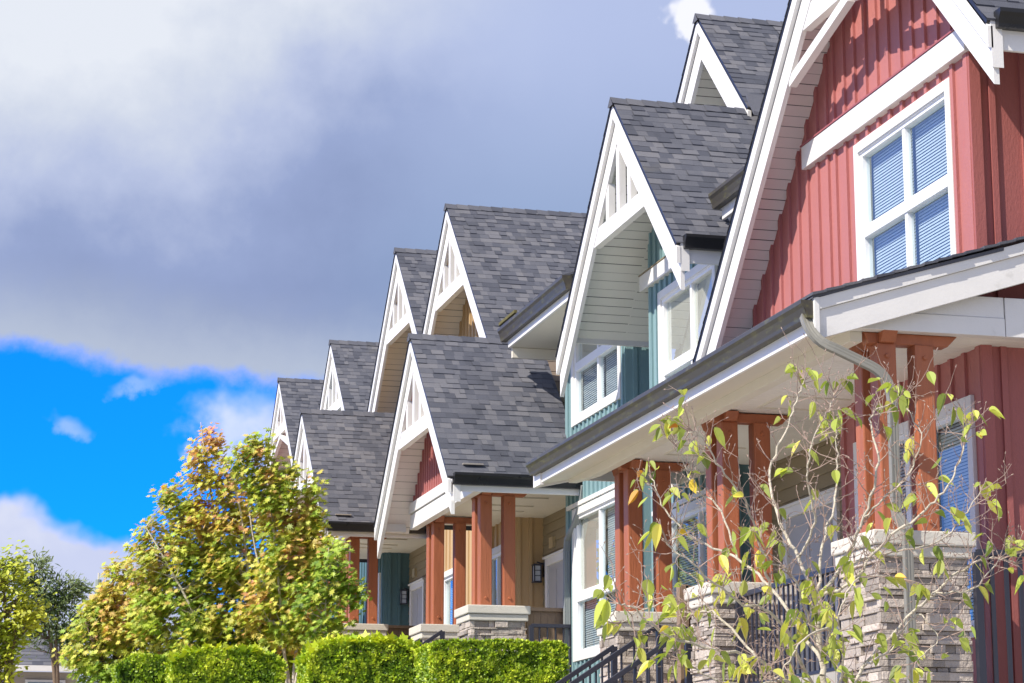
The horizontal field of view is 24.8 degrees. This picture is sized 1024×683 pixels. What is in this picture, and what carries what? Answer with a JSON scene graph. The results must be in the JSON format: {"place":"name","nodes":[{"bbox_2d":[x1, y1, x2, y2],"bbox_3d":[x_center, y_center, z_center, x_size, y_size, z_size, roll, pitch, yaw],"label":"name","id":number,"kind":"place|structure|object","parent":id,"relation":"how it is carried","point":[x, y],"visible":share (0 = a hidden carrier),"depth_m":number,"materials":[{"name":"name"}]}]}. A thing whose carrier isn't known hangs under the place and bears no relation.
{"place":"outdoors","nodes":[
{"label":"outdoors","id":0,"kind":"place"},
{"bbox_2d":[0,538,57,682],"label":"lime green tree","id":1,"kind":"object","parent":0,"point":[24,615],"visible":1,"depth_m":29.22,"materials":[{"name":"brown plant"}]},
{"bbox_2d":[0,0,788,682],"label":"sky","id":2,"kind":"structure","parent":0,"point":[198,197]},
{"bbox_3d":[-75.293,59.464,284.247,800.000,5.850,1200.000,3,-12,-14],"label":"ground","id":3,"kind":"structure","parent":0,"visible":0},
{"bbox_2d":[0,637,77,682],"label":"house","id":4,"kind":"structure","parent":3,"relation":"on","point":[40,662],"depth_m":58.90,"materials":[{"name":"grey stone"}]},
{"bbox_2d":[25,679,65,682],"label":"window","id":5,"kind":"structure","parent":4,"relation":"in","point":[26,680],"depth_m":58.86,"materials":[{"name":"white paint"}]},
{"bbox_2d":[9,546,94,682],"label":"willow tree","id":6,"kind":"object","parent":3,"relation":"on","point":[64,598],"visible":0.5,"depth_m":53.89,"materials":[{"name":"green plant"}]},
{"bbox_2d":[51,551,179,682],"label":"maple tree","id":7,"kind":"object","parent":3,"relation":"on","point":[101,620],"visible":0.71,"depth_m":37.81,"materials":[{"name":"green plant"}]},
{"bbox_2d":[111,651,167,682],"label":"thuja hedge","id":8,"kind":"object","parent":3,"relation":"on","point":[123,672],"visible":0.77,"depth_m":31.95,"materials":[{"name":"green plant"}]},
{"bbox_2d":[117,422,318,682],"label":"maple tree","id":9,"kind":"object","parent":3,"relation":"on","point":[213,560],"visible":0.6,"depth_m":37.79,"materials":[{"name":"green plant"}]},
{"bbox_2d":[164,642,288,682],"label":"thuja hedge","id":10,"kind":"object","parent":3,"relation":"on","point":[262,665],"visible":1,"depth_m":31.46,"materials":[{"name":"green plant"}]},
{"bbox_2d":[213,427,349,682],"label":"maple tree","id":11,"kind":"object","parent":3,"relation":"on","point":[303,525],"visible":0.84,"depth_m":37.32,"materials":[{"name":"green plant"}]},
{"bbox_2d":[261,377,323,517],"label":"red townhouse","id":12,"kind":"structure","parent":3,"relation":"on","point":[293,396],"depth_m":55.04,"materials":[{"name":"grey tile"}]},
{"bbox_2d":[281,537,372,648],"bbox_3d":[-2.825,4.555,35.425,1.473,3.245,0.839,3,-12,-14],"label":"maple tree","id":13,"kind":"object","parent":3,"relation":"on","point":[334,626],"visible":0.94,"depth_m":35.55,"materials":[{"name":"green plant"}]},
{"bbox_2d":[319,339,378,411],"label":"grey gable townhouse","id":14,"kind":"structure","parent":3,"relation":"on","point":[348,374],"depth_m":49.24,"materials":[{"name":"tile"}]},
{"bbox_2d":[288,629,425,682],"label":"thuja hedge","id":15,"kind":"object","parent":3,"relation":"on","point":[377,657],"visible":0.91,"depth_m":30.54,"materials":[{"name":"green plant"}]},
{"bbox_2d":[286,247,436,656],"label":"dark teal townhouse","id":16,"kind":"structure","parent":3,"relation":"on","point":[345,451],"depth_m":43.18,"materials":[{"name":"grey tile"}]},
{"bbox_2d":[377,573,380,623],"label":"window","id":17,"kind":"structure","parent":16,"relation":"in","point":[379,574],"depth_m":44.75,"materials":[{"name":"white paint"}]},
{"bbox_2d":[408,577,425,625],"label":"door","id":18,"kind":"structure","parent":16,"relation":"in","point":[417,588],"depth_m":43.72,"materials":[{"name":"white paint"}]},
{"bbox_2d":[374,203,586,671],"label":"tan townhouse","id":19,"kind":"structure","parent":3,"relation":"on","point":[478,421],"depth_m":34.62,"materials":[{"name":"grey tile"}]},
{"bbox_2d":[420,630,444,645],"bbox_3d":[-1.800,5.030,32.305,1.760,2.099,0.060,3,-12,-14],"label":"metal railing","id":20,"kind":"object","parent":19,"relation":"on","point":[441,633],"visible":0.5,"depth_m":32.67,"materials":[{"name":"black metal"}]},
{"bbox_2d":[444,568,452,623],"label":"window","id":21,"kind":"structure","parent":19,"relation":"in","point":[448,575],"depth_m":39.26,"materials":[{"name":"white paint"}]},
{"bbox_2d":[492,545,500,604],"bbox_3d":[-0.215,4.076,35.887,0.112,1.820,1.200,3,-12,-14],"label":"window","id":22,"kind":"structure","parent":19,"relation":"in","point":[496,552],"depth_m":36.07,"materials":[{"name":"blue glass"}]},
{"bbox_2d":[542,549,562,607],"bbox_3d":[0.650,4.124,34.268,0.072,2.050,1.280,3,-12,-14],"label":"door","id":23,"kind":"structure","parent":19,"relation":"in","point":[554,561],"depth_m":34.53,"materials":[{"name":"white paint"}]},
{"bbox_2d":[413,637,569,682],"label":"thuja hedge","id":24,"kind":"object","parent":3,"relation":"on","point":[526,661],"visible":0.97,"depth_m":28.22,"materials":[{"name":"green plant"}]},
{"bbox_2d":[497,271,651,682],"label":"teal bay townhouse","id":25,"kind":"structure","parent":3,"relation":"on","point":[603,380],"depth_m":31.68,"materials":[{"name":"white paint"}]},
{"bbox_2d":[529,623,571,681],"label":"metal railing","id":26,"kind":"object","parent":25,"relation":"attached to","point":[538,626],"visible":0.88,"depth_m":31.86,"materials":[{"name":"black metal"}]},
{"bbox_2d":[572,490,615,661],"bbox_3d":[1.370,3.128,30.921,0.542,2.080,2.480,3,-12,-14],"label":"window","id":27,"kind":"structure","parent":25,"relation":"in","point":[590,564],"depth_m":31.54,"materials":[{"name":"white paint"}]},
{"bbox_2d":[571,344,620,427],"bbox_3d":[1.367,0.294,31.536,0.542,1.400,2.500,3,-12,-14],"label":"window","id":28,"kind":"structure","parent":25,"relation":"in","point":[595,369],"depth_m":32.00,"materials":[{"name":"white paint"}]},
{"bbox_2d":[555,13,782,611],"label":"teal townhouse","id":29,"kind":"structure","parent":3,"relation":"on","point":[654,234],"depth_m":28.40,"materials":[{"name":"grey tile"}]},
{"bbox_2d":[657,264,717,382],"bbox_3d":[2.314,0.057,27.650,0.542,1.740,2.310,3,-12,-14],"label":"window","id":30,"kind":"structure","parent":29,"relation":"in","point":[681,313],"depth_m":27.99,"materials":[{"name":"white paint"}]},
{"bbox_2d":[671,497,707,611],"bbox_3d":[2.302,2.584,27.154,0.542,1.390,2.000,3,-12,-14],"label":"window","id":31,"kind":"structure","parent":29,"relation":"in","point":[691,517],"depth_m":27.49,"materials":[{"name":"glass"}]},
{"bbox_2d":[526,0,1023,682],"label":"red townhouse","id":32,"kind":"structure","parent":3,"relation":"on","point":[868,196],"depth_m":21.52,"materials":[{"name":"red wood"}]},
{"bbox_2d":[556,645,617,682],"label":"metal railing","id":33,"kind":"object","parent":32,"relation":"attached to","point":[601,655],"visible":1,"depth_m":24.84,"materials":[{"name":"black metal"}]},
{"bbox_2d":[569,624,663,682],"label":"metal railing","id":34,"kind":"object","parent":32,"relation":"attached to","point":[608,659],"visible":0.67,"depth_m":23.64,"materials":[{"name":"black metal"}]},
{"bbox_2d":[603,627,691,682],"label":"metal railing","id":35,"kind":"object","parent":32,"relation":"attached to","point":[631,666],"visible":0.53,"depth_m":22.76,"materials":[{"name":"black metal"}]},
{"bbox_2d":[735,565,841,682],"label":"metal railing","id":36,"kind":"object","parent":32,"relation":"attached to","point":[740,611],"visible":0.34,"depth_m":21.19,"materials":[{"name":"black metal"}]},
{"bbox_2d":[779,487,844,682],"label":"door","id":37,"kind":"structure","parent":32,"relation":"in","point":[798,519],"depth_m":24.59,"materials":[{"name":"white paint"}]},
{"bbox_2d":[853,420,912,528],"bbox_3d":[3.678,1.859,21.558,0.542,2.050,1.480,3,-12,-14],"label":"window","id":38,"kind":"structure","parent":32,"relation":"in","point":[904,428],"depth_m":21.40,"materials":[{"name":"white paint"}]},
{"bbox_2d":[853,77,956,280],"bbox_3d":[3.848,-1.250,21.554,0.542,1.750,2.370,3,-12,-14],"label":"window","id":39,"kind":"structure","parent":32,"relation":"in","point":[904,177],"depth_m":21.89,"materials":[{"name":"white paint"}]},
{"bbox_2d":[936,395,980,638],"bbox_3d":[4.028,1.577,20.237,0.542,2.050,1.270,3,-12,-14],"label":"window","id":40,"kind":"structure","parent":32,"relation":"in","point":[967,467],"depth_m":20.35,"materials":[{"name":"blue glass"}]},
{"bbox_2d":[972,549,1023,682],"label":"metal railing","id":41,"kind":"object","parent":32,"relation":"attached to","point":[980,641],"visible":0.93,"depth_m":18.57,"materials":[{"name":"black metal"}]},
{"bbox_2d":[593,327,1023,682],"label":"magnolia shrub","id":42,"kind":"object","parent":3,"relation":"on","point":[823,613],"visible":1,"depth_m":10.15,"materials":[{"name":"green plant"}]}
]}

